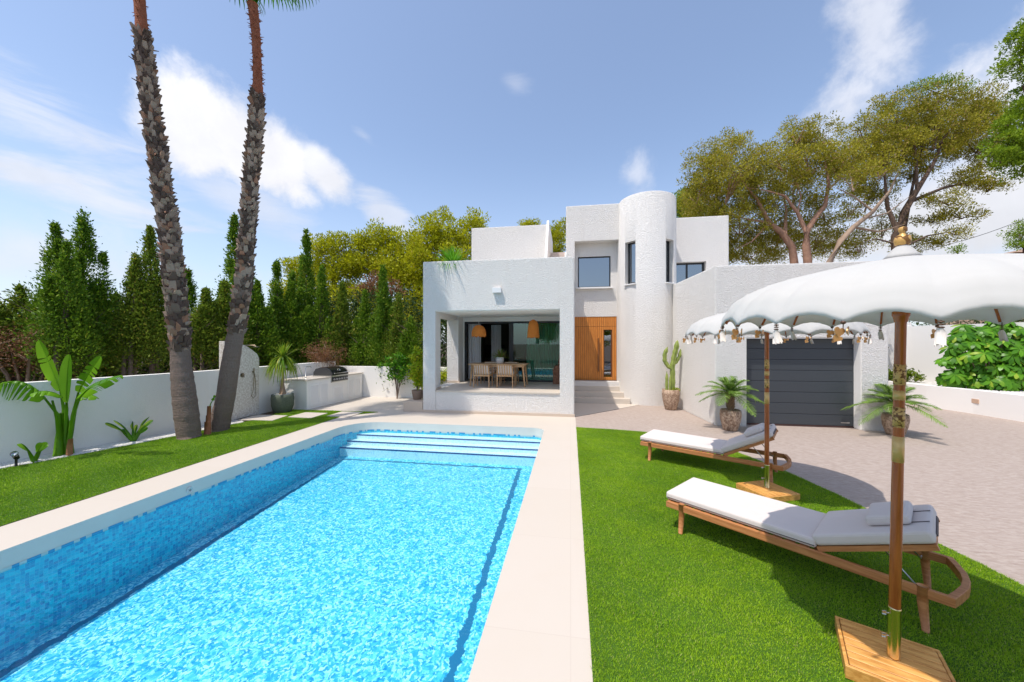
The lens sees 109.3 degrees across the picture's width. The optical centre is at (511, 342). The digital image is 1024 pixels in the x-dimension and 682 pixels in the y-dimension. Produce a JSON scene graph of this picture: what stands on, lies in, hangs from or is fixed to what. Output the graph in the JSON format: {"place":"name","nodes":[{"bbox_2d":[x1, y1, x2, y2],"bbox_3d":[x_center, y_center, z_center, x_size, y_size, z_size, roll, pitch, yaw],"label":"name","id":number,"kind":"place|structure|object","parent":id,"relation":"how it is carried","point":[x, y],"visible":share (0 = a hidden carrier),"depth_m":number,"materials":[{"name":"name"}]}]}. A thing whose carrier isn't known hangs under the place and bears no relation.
{"place":"outdoors","nodes":[
{"label":"outdoors","id":0,"kind":"place"},
{"bbox_2d":[0,345,446,526],"bbox_3d":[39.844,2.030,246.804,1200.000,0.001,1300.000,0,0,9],"label":"ground","id":1,"kind":"structure","parent":0,"point":[269,413],"depth_m":6.53,"materials":[{"name":"soil"}]},
{"bbox_2d":[0,335,32,382],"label":"shrub","id":2,"kind":"object","parent":1,"relation":"on","point":[1,374],"visible":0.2,"depth_m":8.43,"materials":[{"name":"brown plant"}]},
{"bbox_2d":[0,281,37,381],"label":"cypress tree","id":3,"kind":"object","parent":1,"relation":"on","point":[7,309],"visible":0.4,"depth_m":8.46,"materials":[{"name":"green plant"}]},
{"bbox_2d":[0,316,85,381],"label":"dead shrub","id":4,"kind":"object","parent":1,"relation":"on","point":[16,369],"visible":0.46,"depth_m":8.07,"materials":[{"name":"brown plant"}]},
{"bbox_2d":[0,219,90,380],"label":"cypress tree","id":5,"kind":"object","parent":1,"relation":"on","point":[57,237],"visible":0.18,"depth_m":8.54,"materials":[{"name":"green plant"}]},
{"bbox_2d":[6,238,117,380],"bbox_3d":[-10.120,-0.192,8.192,1.856,4.386,1.467,0,0,9],"label":"cypress tree","id":6,"kind":"object","parent":1,"relation":"on","point":[67,337],"visible":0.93,"depth_m":8.09,"materials":[{"name":"green plant"}]},
{"bbox_2d":[18,206,128,378],"bbox_3d":[-10.367,-0.658,8.807,1.882,5.320,1.573,0,0,-33],"label":"cypress tree","id":7,"kind":"object","parent":1,"relation":"on","point":[85,246],"visible":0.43,"depth_m":8.80,"materials":[{"name":"green plant"}]},
{"bbox_2d":[94,291,144,377],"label":"cypress tree","id":8,"kind":"object","parent":1,"relation":"on","point":[108,371],"visible":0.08,"depth_m":10.40,"materials":[{"name":"green plant"}]},
{"bbox_2d":[0,420,243,468],"bbox_3d":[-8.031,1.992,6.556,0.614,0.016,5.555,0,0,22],"label":"gravel","id":9,"kind":"structure","parent":1,"relation":"on","point":[45,457],"depth_m":6.83,"materials":[{"name":"white gravel"}]},
{"bbox_2d":[17,442,47,462],"bbox_3d":[-7.965,1.827,6.090,0.259,0.380,0.391,0,0,-14],"label":"paddle plant","id":10,"kind":"object","parent":9,"relation":"on","point":[40,447],"visible":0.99,"depth_m":6.06,"materials":[{"name":"green plant"}]},
{"bbox_2d":[0,340,123,456],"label":"banana plant","id":11,"kind":"object","parent":9,"relation":"on","point":[64,425],"visible":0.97,"depth_m":6.37,"materials":[{"name":"green plant"}]},
{"bbox_2d":[105,417,152,441],"bbox_3d":[-7.682,1.749,7.298,0.704,0.545,0.665,0,0,44],"label":"paddle plant","id":12,"kind":"object","parent":9,"relation":"on","point":[134,435],"visible":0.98,"depth_m":7.26,"materials":[{"name":"green plant"}]},
{"bbox_2d":[219,341,258,419],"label":"shower wall","id":13,"kind":"structure","parent":9,"relation":"on","point":[246,403],"depth_m":9.78,"materials":[{"name":"paint"}]},
{"bbox_2d":[96,251,168,375],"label":"cypress tree","id":14,"kind":"object","parent":1,"relation":"on","point":[132,273],"visible":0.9,"depth_m":9.15,"materials":[{"name":"green plant"}]},
{"bbox_2d":[101,224,195,375],"bbox_3d":[-9.555,-0.564,9.648,1.798,5.130,1.711,0,0,9],"label":"cypress tree","id":15,"kind":"object","parent":1,"relation":"on","point":[151,274],"visible":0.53,"depth_m":9.45,"materials":[{"name":"green plant"}]},
{"bbox_2d":[0,364,299,462],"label":"boundary wall","id":16,"kind":"structure","parent":1,"relation":"on","point":[126,401],"depth_m":7.19,"materials":[{"name":"white paint"}]},
{"bbox_2d":[161,266,199,368],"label":"cypress tree","id":17,"kind":"object","parent":1,"relation":"on","point":[192,295],"visible":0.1,"depth_m":13.49,"materials":[{"name":"green plant"}]},
{"bbox_2d":[0,409,377,525],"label":"lawn backing","id":18,"kind":"object","parent":1,"relation":"on","point":[81,485],"visible":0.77,"depth_m":5.75,"materials":[{"name":"green plant"}]},
{"bbox_2d":[129,0,201,439],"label":"fan palm","id":19,"kind":"object","parent":18,"relation":"on","point":[184,401],"visible":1,"depth_m":7.52,"materials":[{"name":"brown plant"}]},
{"bbox_2d":[204,395,215,434],"bbox_3d":[-6.554,1.567,7.887,0.273,0.866,0.127,0,0,9],"label":"cut banana stump","id":20,"kind":"object","parent":18,"relation":"on","point":[207,426],"visible":0.99,"depth_m":7.86,"materials":[{"name":"brown plant"}]},
{"bbox_2d":[238,415,287,420],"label":"stepping slab","id":21,"kind":"structure","parent":18,"relation":"on","point":[265,417],"depth_m":9.60,"materials":[{"name":"beige stone"}]},
{"bbox_2d":[265,341,301,412],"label":"potted ponytail palm","id":22,"kind":"object","parent":18,"relation":"on","point":[282,400],"visible":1,"depth_m":10.29,"materials":[{"name":"green plant"}]},
{"bbox_2d":[289,412,327,417],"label":"stepping slab","id":23,"kind":"structure","parent":18,"relation":"on","point":[307,415],"depth_m":9.86,"materials":[{"name":"beige stone"}]},
{"bbox_2d":[327,411,361,417],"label":"stepping slab","id":24,"kind":"structure","parent":18,"relation":"on","point":[347,414],"depth_m":10.00,"materials":[{"name":"beige stone"}]},
{"bbox_2d":[189,286,226,370],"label":"cypress tree","id":25,"kind":"object","parent":1,"relation":"on","point":[207,336],"visible":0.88,"depth_m":10.70,"materials":[{"name":"green plant"}]},
{"bbox_2d":[194,278,260,369],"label":"cypress tree","id":26,"kind":"object","parent":1,"relation":"on","point":[222,305],"visible":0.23,"depth_m":11.27,"materials":[{"name":"green plant"}]},
{"bbox_2d":[212,212,267,369],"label":"cypress tree","id":27,"kind":"object","parent":1,"relation":"on","point":[230,261],"visible":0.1,"depth_m":12.18,"materials":[{"name":"green plant"}]},
{"bbox_2d":[0,284,481,384],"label":"hedge undergrowth","id":28,"kind":"object","parent":1,"relation":"on","point":[406,305],"visible":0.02,"depth_m":15.36,"materials":[{"name":"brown plant"}]},
{"bbox_2d":[211,0,316,431],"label":"fan palm","id":29,"kind":"object","parent":1,"relation":"on","point":[237,322],"visible":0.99,"depth_m":8.18,"materials":[{"name":"brown plant"}]},
{"bbox_2d":[244,279,287,365],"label":"cypress tree","id":30,"kind":"object","parent":1,"relation":"on","point":[262,318],"visible":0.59,"depth_m":12.32,"materials":[{"name":"green plant"}]},
{"bbox_2d":[261,258,295,365],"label":"cypress tree","id":31,"kind":"object","parent":1,"relation":"on","point":[275,302],"visible":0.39,"depth_m":13.50,"materials":[{"name":"green plant"}]},
{"bbox_2d":[262,281,315,365],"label":"cypress tree","id":32,"kind":"object","parent":1,"relation":"on","point":[298,324],"visible":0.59,"depth_m":13.65,"materials":[{"name":"green plant"}]},
{"bbox_2d":[284,228,323,361],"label":"cypress tree","id":33,"kind":"object","parent":1,"relation":"on","point":[308,280],"visible":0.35,"depth_m":14.48,"materials":[{"name":"green plant"}]},
{"bbox_2d":[299,361,335,376],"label":"kitchen back wall","id":34,"kind":"structure","parent":1,"relation":"on","point":[310,371],"depth_m":12.33,"materials":[{"name":"white paint"}]},
{"bbox_2d":[0,397,635,681],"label":"pool deck","id":35,"kind":"structure","parent":1,"relation":"on","point":[536,628],"depth_m":3.81,"materials":[{"name":"beige stone"}]},
{"bbox_2d":[284,366,362,409],"bbox_3d":[-6.247,1.369,12.203,0.930,1.263,2.740,0,0,12],"label":"outdoor kitchen","id":36,"kind":"object","parent":35,"relation":"on","point":[311,392],"visible":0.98,"depth_m":11.42,"materials":[{"name":"beige stone"}]},
{"bbox_2d":[310,383,318,405],"bbox_3d":[-6.033,1.590,11.103,0.013,0.660,0.380,0,0,12],"label":"louvred door","id":37,"kind":"structure","parent":36,"relation":"in","point":[313,400],"depth_m":11.09,"materials":[{"name":"white paint"}]},
{"bbox_2d":[320,382,328,403],"bbox_3d":[-5.947,1.590,11.498,0.013,0.660,0.370,0,0,12],"label":"louvred door","id":38,"kind":"structure","parent":36,"relation":"in","point":[322,398],"depth_m":11.51,"materials":[{"name":"white paint"}]},
{"bbox_2d":[313,366,347,382],"bbox_3d":[-6.087,1.055,12.260,0.779,0.490,0.820,0,0,12],"label":"gas grill","id":39,"kind":"object","parent":36,"relation":"in","point":[337,373],"visible":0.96,"depth_m":11.97,"materials":[{"name":"black metal"}]},
{"bbox_2d":[333,385,342,400],"bbox_3d":[-5.808,1.680,12.139,0.013,0.480,0.500,0,0,12],"label":"louvred door","id":40,"kind":"structure","parent":36,"relation":"in","point":[335,396],"depth_m":12.10,"materials":[{"name":"white paint"}]},
{"bbox_2d":[343,366,446,397],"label":"garden wall","id":41,"kind":"structure","parent":35,"relation":"on","point":[371,377],"depth_m":13.36,"materials":[{"name":"white paint"}]},
{"bbox_2d":[383,351,412,398],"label":"lemon tree","id":42,"kind":"object","parent":35,"relation":"on","point":[396,365],"visible":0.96,"depth_m":12.92,"materials":[{"name":"green plant"}]},
{"bbox_2d":[375,292,420,391],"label":"cypress tree","id":43,"kind":"object","parent":35,"relation":"on","point":[398,313],"visible":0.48,"depth_m":13.79,"materials":[{"name":"green plant"}]},
{"bbox_2d":[383,314,422,385],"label":"cypress tree","id":44,"kind":"object","parent":35,"relation":"on","point":[409,341],"visible":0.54,"depth_m":13.33,"materials":[{"name":"green plant"}]},
{"bbox_2d":[295,264,341,364],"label":"cypress tree","id":45,"kind":"object","parent":1,"relation":"on","point":[322,302],"visible":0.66,"depth_m":14.14,"materials":[{"name":"green plant"}]},
{"bbox_2d":[266,230,378,306],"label":"pine tree","id":46,"kind":"object","parent":1,"relation":"on","point":[329,247],"visible":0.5,"depth_m":21.07,"materials":[{"name":"green plant"}]},
{"bbox_2d":[296,334,348,368],"bbox_3d":[-6.803,0.818,13.078,1.635,2.374,1.919,0,0,9],"label":"dead shrub","id":47,"kind":"object","parent":1,"relation":"on","point":[321,357],"visible":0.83,"depth_m":13.08,"materials":[{"name":"brown plant"}]},
{"bbox_2d":[320,280,360,365],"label":"cypress tree","id":48,"kind":"object","parent":1,"relation":"on","point":[340,318],"visible":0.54,"depth_m":14.39,"materials":[{"name":"green plant"}]},
{"bbox_2d":[342,288,377,365],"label":"cypress tree","id":49,"kind":"object","parent":1,"relation":"on","point":[362,319],"visible":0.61,"depth_m":14.22,"materials":[{"name":"green plant"}]},
{"bbox_2d":[315,285,416,322],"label":"pine tree","id":50,"kind":"object","parent":1,"relation":"on","point":[349,290],"visible":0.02,"depth_m":17.25,"materials":[{"name":"green plant"}]},
{"bbox_2d":[307,320,442,365],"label":"hedge undergrowth","id":51,"kind":"object","parent":1,"relation":"on","point":[418,334],"visible":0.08,"depth_m":14.10,"materials":[{"name":"green plant"}]},
{"bbox_2d":[337,217,413,285],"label":"pine tree","id":52,"kind":"object","parent":1,"relation":"on","point":[371,243],"visible":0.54,"depth_m":21.46,"materials":[{"name":"green plant"}]},
{"bbox_2d":[347,269,405,304],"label":"pine tree","id":53,"kind":"object","parent":1,"relation":"on","point":[372,283],"visible":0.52,"depth_m":17.83,"materials":[{"name":"brown plant"}]},
{"bbox_2d":[361,265,400,365],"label":"cypress tree","id":54,"kind":"object","parent":1,"relation":"on","point":[383,308],"visible":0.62,"depth_m":13.97,"materials":[{"name":"green plant"}]},
{"bbox_2d":[374,205,490,340],"bbox_3d":[-4.511,-3.836,21.016,6.661,7.879,4.602,0,0,9],"label":"pine tree","id":55,"kind":"object","parent":1,"relation":"on","point":[420,247],"visible":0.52,"depth_m":20.26,"materials":[{"name":"green plant"}]},
{"bbox_2d":[517,217,565,252],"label":"pine tree","id":56,"kind":"object","parent":1,"relation":"on","point":[557,234],"visible":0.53,"depth_m":25.67,"materials":[{"name":"green plant"}]},
{"bbox_2d":[404,191,887,430],"bbox_3d":[3.335,-1.420,13.380,11.920,6.880,8.520,0,0,9],"label":"villa","id":57,"kind":"object","parent":1,"relation":"on","point":[617,299],"visible":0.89,"depth_m":10.79,"materials":[{"name":"white paint"}]},
{"bbox_2d":[406,345,422,399],"bbox_3d":[-2.833,0.870,10.951,0.647,1.661,0.600,0,0,32],"label":"potted croton","id":58,"kind":"object","parent":57,"relation":"on","point":[416,377],"visible":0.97,"depth_m":10.84,"materials":[{"name":"green plant"}]},
{"bbox_2d":[433,246,469,269],"bbox_3d":[-1.739,-2.396,10.655,1.418,1.093,1.332,0,0,9],"label":"spiky roof plant","id":59,"kind":"object","parent":57,"relation":"on","point":[451,255],"visible":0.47,"depth_m":10.47,"materials":[{"name":"green plant"}]},
{"bbox_2d":[472,314,485,336],"bbox_3d":[-1.062,-0.533,11.618,0.462,0.734,0.462,0,0,9],"label":"pendant lamp","id":60,"kind":"object","parent":57,"relation":"hanging from","point":[479,330],"visible":1,"depth_m":11.45,"materials":[{"name":"brown wicker"}]},
{"bbox_2d":[473,364,492,387],"bbox_3d":[-0.903,1.005,11.223,0.530,0.718,0.588,0,0,9],"label":"dining chair","id":61,"kind":"object","parent":57,"relation":"on","point":[481,369],"visible":0.99,"depth_m":11.01,"materials":[{"name":"brown wood"}]},
{"bbox_2d":[468,363,528,386],"bbox_3d":[-0.417,1.015,11.615,1.835,0.702,0.740,0,0,9],"label":"dining table","id":62,"kind":"object","parent":57,"relation":"on","point":[523,365],"visible":0.81,"depth_m":11.42,"materials":[{"name":"brown wood"}]},
{"bbox_2d":[496,364,514,387],"bbox_3d":[-0.186,1.005,11.148,0.530,0.718,0.588,0,0,9],"label":"dining chair","id":63,"kind":"object","parent":57,"relation":"on","point":[504,370],"visible":1,"depth_m":10.94,"materials":[{"name":"brown wood"}]},
{"bbox_2d":[527,314,539,337],"bbox_3d":[0.666,-0.516,11.339,0.390,0.769,0.390,0,0,9],"label":"pendant lamp","id":64,"kind":"object","parent":57,"relation":"hanging from","point":[533,329],"visible":0.95,"depth_m":11.20,"materials":[{"name":"orange wicker"}]},
{"bbox_2d":[578,256,609,286],"bbox_3d":[2.944,-2.525,13.027,1.140,1.110,0.060,0,0,9],"label":"window frame","id":65,"kind":"structure","parent":57,"relation":"in","point":[592,271],"depth_m":13.02,"materials":[{"name":"blue glass"}]},
{"bbox_2d":[575,316,616,380],"bbox_3d":[2.966,0.205,12.948,1.490,2.270,0.150,0,0,9],"label":"entrance door","id":66,"kind":"structure","parent":57,"relation":"in","point":[595,337],"depth_m":12.95,"materials":[{"name":"brown wood"}]},
{"bbox_2d":[628,242,634,283],"bbox_3d":[4.031,-2.625,12.029,0.050,1.390,0.400,0,0,-36],"label":"window frame","id":67,"kind":"structure","parent":57,"relation":"in","point":[631,246],"depth_m":12.10,"materials":[{"name":"blue glass"}]},
{"bbox_2d":[666,241,668,281],"bbox_3d":[4.979,-2.625,11.824,0.380,1.390,0.050,0,0,-30],"label":"window frame","id":68,"kind":"structure","parent":57,"relation":"in","point":[667,242],"depth_m":11.88,"materials":[{"name":"grey metal"}]},
{"bbox_2d":[676,262,703,282],"bbox_3d":[6.330,-2.265,13.392,1.390,1.330,0.060,0,0,9],"label":"window frame","id":69,"kind":"structure","parent":57,"relation":"in","point":[684,271],"depth_m":13.35,"materials":[{"name":"blue glass"}]},
{"bbox_2d":[746,338,853,427],"bbox_3d":[6.850,0.935,8.734,2.410,2.130,0.048,0,0,9],"label":"garage door","id":70,"kind":"structure","parent":57,"relation":"in","point":[810,384],"depth_m":8.70,"materials":[{"name":"grey metal"}]},
{"bbox_2d":[672,186,706,217],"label":"pine tree","id":71,"kind":"object","parent":1,"relation":"on","point":[678,214],"visible":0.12,"depth_m":23.68,"materials":[{"name":"green plant"}]},
{"bbox_2d":[908,319,1023,325],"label":"hedge","id":72,"kind":"object","parent":1,"relation":"on","point":[976,321],"visible":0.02,"depth_m":19.50,"materials":[{"name":"green plant"}]},
{"bbox_2d":[996,218,1023,319],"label":"pine tree","id":73,"kind":"object","parent":1,"relation":"on","point":[1019,242],"visible":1,"depth_m":26.06,"materials":[{"name":"green plant"}]},
{"bbox_2d":[0,456,532,681],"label":"pool floor","id":74,"kind":"structure","parent":0,"point":[351,569],"depth_m":4.28,"materials":[{"name":"blue tile"}]},
{"bbox_2d":[340,445,536,465],"bbox_3d":[-1.695,2.835,8.322,4.900,0.730,0.230,0,0,9],"label":"pool step","id":75,"kind":"object","parent":74,"relation":"on","point":[498,460],"visible":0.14,"depth_m":8.23,"materials":[{"name":"blue tile"}]},
{"bbox_2d":[340,447,535,457],"bbox_3d":[-1.712,2.482,8.215,4.880,0.028,0.021,0,0,9],"label":"pool step edge","id":76,"kind":"object","parent":75,"relation":"on","point":[439,452],"visible":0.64,"depth_m":8.19,"materials":[{"name":"blue tile"}]},
{"bbox_2d":[347,439,538,453],"bbox_3d":[-1.662,2.785,8.529,4.900,0.830,0.230,0,0,9],"label":"pool step","id":77,"kind":"object","parent":74,"relation":"on","point":[448,448],"visible":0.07,"depth_m":8.45,"materials":[{"name":"white tile"}]},
{"bbox_2d":[347,440,537,450],"bbox_3d":[-1.679,2.382,8.423,4.880,0.028,0.021,0,0,9],"label":"pool step edge","id":78,"kind":"object","parent":77,"relation":"on","point":[444,445],"visible":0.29,"depth_m":8.38,"materials":[{"name":"blue tile"}]},
{"bbox_2d":[357,433,540,446],"bbox_3d":[-1.616,2.731,8.815,4.900,0.938,0.410,0,0,9],"label":"pool step","id":79,"kind":"object","parent":74,"relation":"on","point":[455,441],"visible":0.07,"depth_m":8.65,"materials":[{"name":"white tile"}]},
{"bbox_2d":[357,434,539,442],"bbox_3d":[-1.647,2.274,8.620,4.880,0.028,0.021,0,0,9],"label":"pool step edge","id":80,"kind":"object","parent":79,"relation":"attached to","point":[448,438],"visible":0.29,"depth_m":8.57,"materials":[{"name":"blue tile"}]},
{"bbox_2d":[0,431,540,659],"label":"pool wall","id":81,"kind":"structure","parent":0,"point":[40,596],"depth_m":4.45,"materials":[{"name":"blue tile"}]},
{"bbox_2d":[0,429,541,572],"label":"waterline tile band","id":82,"kind":"object","parent":81,"relation":"attached to","point":[83,538],"visible":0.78,"depth_m":5.25,"materials":[{"name":"blue tile"}]},
{"bbox_2d":[0,422,543,569],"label":"pool coping face","id":83,"kind":"object","parent":81,"relation":"on","point":[13,555],"visible":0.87,"depth_m":5.25},
{"bbox_2d":[0,0,1023,342],"label":"sky","id":84,"kind":"structure","parent":0,"point":[395,111],"materials":[{"name":"blue"}]},
{"bbox_2d":[553,354,559,383],"bbox_3d":[1.524,0.837,12.059,0.336,1.053,0.333,0,0,-33],"label":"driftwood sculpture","id":85,"kind":"object","parent":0,"point":[556,374],"visible":0.65,"depth_m":11.95,"materials":[{"name":"brown wood"}]},
{"bbox_2d":[576,427,1023,681],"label":"lawn backing","id":86,"kind":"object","parent":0,"point":[682,663],"visible":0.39,"depth_m":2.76,"materials":[{"name":"green plant"}]},
{"bbox_2d":[640,423,791,482],"bbox_3d":[3.203,1.607,5.843,2.060,0.769,0.763,0,0,40],"label":"sun lounger","id":87,"kind":"object","parent":86,"relation":"on","point":[749,438],"visible":0.95,"depth_m":5.59,"materials":[{"name":"white fabric"}]},
{"bbox_2d":[683,312,871,501],"bbox_3d":[3.355,0.662,4.780,1.967,2.655,1.980,0,0,9],"label":"parasol","id":88,"kind":"object","parent":86,"relation":"on","point":[765,487],"visible":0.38,"depth_m":4.66,"materials":[{"name":"white fabric"}]},
{"bbox_2d":[666,477,970,633],"bbox_3d":[2.581,1.631,3.354,0.763,0.722,2.060,0,0,-40],"label":"sun lounger","id":89,"kind":"object","parent":86,"relation":"on","point":[861,530],"visible":1,"depth_m":2.98,"materials":[{"name":"white fabric"}]},
{"bbox_2d":[718,226,1023,681],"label":"parasol","id":90,"kind":"object","parent":86,"relation":"on","point":[902,283],"visible":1,"depth_m":2.05,"materials":[{"name":"white fabric"}]},
{"bbox_2d":[576,403,1023,644],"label":"patio","id":91,"kind":"structure","parent":0,"point":[964,474],"depth_m":6.03,"materials":[{"name":"stone"}]},
{"bbox_2d":[662,340,681,409],"bbox_3d":[4.772,0.960,10.896,0.491,2.081,0.501,0,0,-32],"label":"potted cactus","id":92,"kind":"object","parent":91,"relation":"on","point":[670,395],"visible":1,"depth_m":10.83,"materials":[{"name":"green plant"}]},
{"bbox_2d":[695,376,763,430],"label":"potted palm","id":93,"kind":"object","parent":91,"relation":"on","point":[730,417],"visible":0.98,"depth_m":8.21,"materials":[{"name":"green plant"}]},
{"bbox_2d":[675,126,803,264],"bbox_3d":[12.737,-5.392,20.095,7.942,11.206,6.780,0,0,9],"label":"pine tree","id":94,"kind":"object","parent":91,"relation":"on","point":[734,185],"visible":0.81,"depth_m":18.92,"materials":[{"name":"green plant"}]},
{"bbox_2d":[746,111,875,262],"bbox_3d":[16.348,-5.768,20.122,9.035,11.945,5.426,0,0,-44],"label":"pine tree","id":95,"kind":"object","parent":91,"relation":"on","point":[799,142],"visible":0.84,"depth_m":18.58,"materials":[{"name":"green plant"}]},
{"bbox_2d":[825,152,918,261],"bbox_3d":[18.774,-4.506,18.990,3.735,9.969,7.780,0,0,44],"label":"pine tree","id":96,"kind":"object","parent":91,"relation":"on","point":[848,232],"visible":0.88,"depth_m":18.00,"materials":[{"name":"green plant"}]},
{"bbox_2d":[841,383,948,434],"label":"potted palm","id":97,"kind":"object","parent":91,"relation":"on","point":[886,419],"visible":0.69,"depth_m":7.81,"materials":[{"name":"green plant"}]},
{"bbox_2d":[888,322,911,380],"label":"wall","id":98,"kind":"structure","parent":91,"relation":"on","point":[891,327],"depth_m":13.52,"materials":[{"name":"white paint"}]},
{"bbox_2d":[820,73,1020,252],"bbox_3d":[22.633,-6.702,20.282,11.569,14.417,6.517,0,0,9],"label":"pine tree","id":99,"kind":"object","parent":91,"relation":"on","point":[900,136],"visible":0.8,"depth_m":18.84,"materials":[{"name":"green plant"}]},
{"bbox_2d":[888,381,1023,421],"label":"planter wall","id":100,"kind":"structure","parent":91,"relation":"on","point":[1008,406],"depth_m":10.28,"materials":[{"name":"white paint"}]},
{"bbox_2d":[976,17,1023,184],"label":"pine tree","id":101,"kind":"object","parent":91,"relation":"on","point":[1010,153],"visible":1,"depth_m":13.04,"materials":[{"name":"green plant"}]},
{"bbox_2d":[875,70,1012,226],"bbox_3d":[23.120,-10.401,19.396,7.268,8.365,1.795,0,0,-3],"label":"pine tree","id":102,"kind":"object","parent":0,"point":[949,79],"visible":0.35,"depth_m":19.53,"materials":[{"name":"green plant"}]},
{"bbox_2d":[907,381,1023,394],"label":"gravel","id":103,"kind":"structure","parent":0,"point":[936,384],"depth_m":10.66,"materials":[{"name":"white gravel"}]},
{"label":"raised bed","id":104,"kind":"structure","parent":0,"visible":0},
{"bbox_2d":[888,365,925,381],"bbox_3d":[13.609,1.087,12.790,1.440,0.742,0.731,0,0,9],"label":"shrub","id":105,"kind":"object","parent":104,"relation":"on","point":[916,375],"visible":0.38,"depth_m":12.60,"materials":[{"name":"green plant"}]},
{"bbox_2d":[906,322,1023,382],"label":"side boundary wall","id":106,"kind":"structure","parent":104,"relation":"on","point":[922,353],"depth_m":12.86,"materials":[{"name":"white paint"}]},
{"bbox_2d":[934,321,1023,390],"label":"shrub","id":107,"kind":"object","parent":104,"relation":"on","point":[988,360],"visible":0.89,"depth_m":10.66,"materials":[{"name":"green plant"}]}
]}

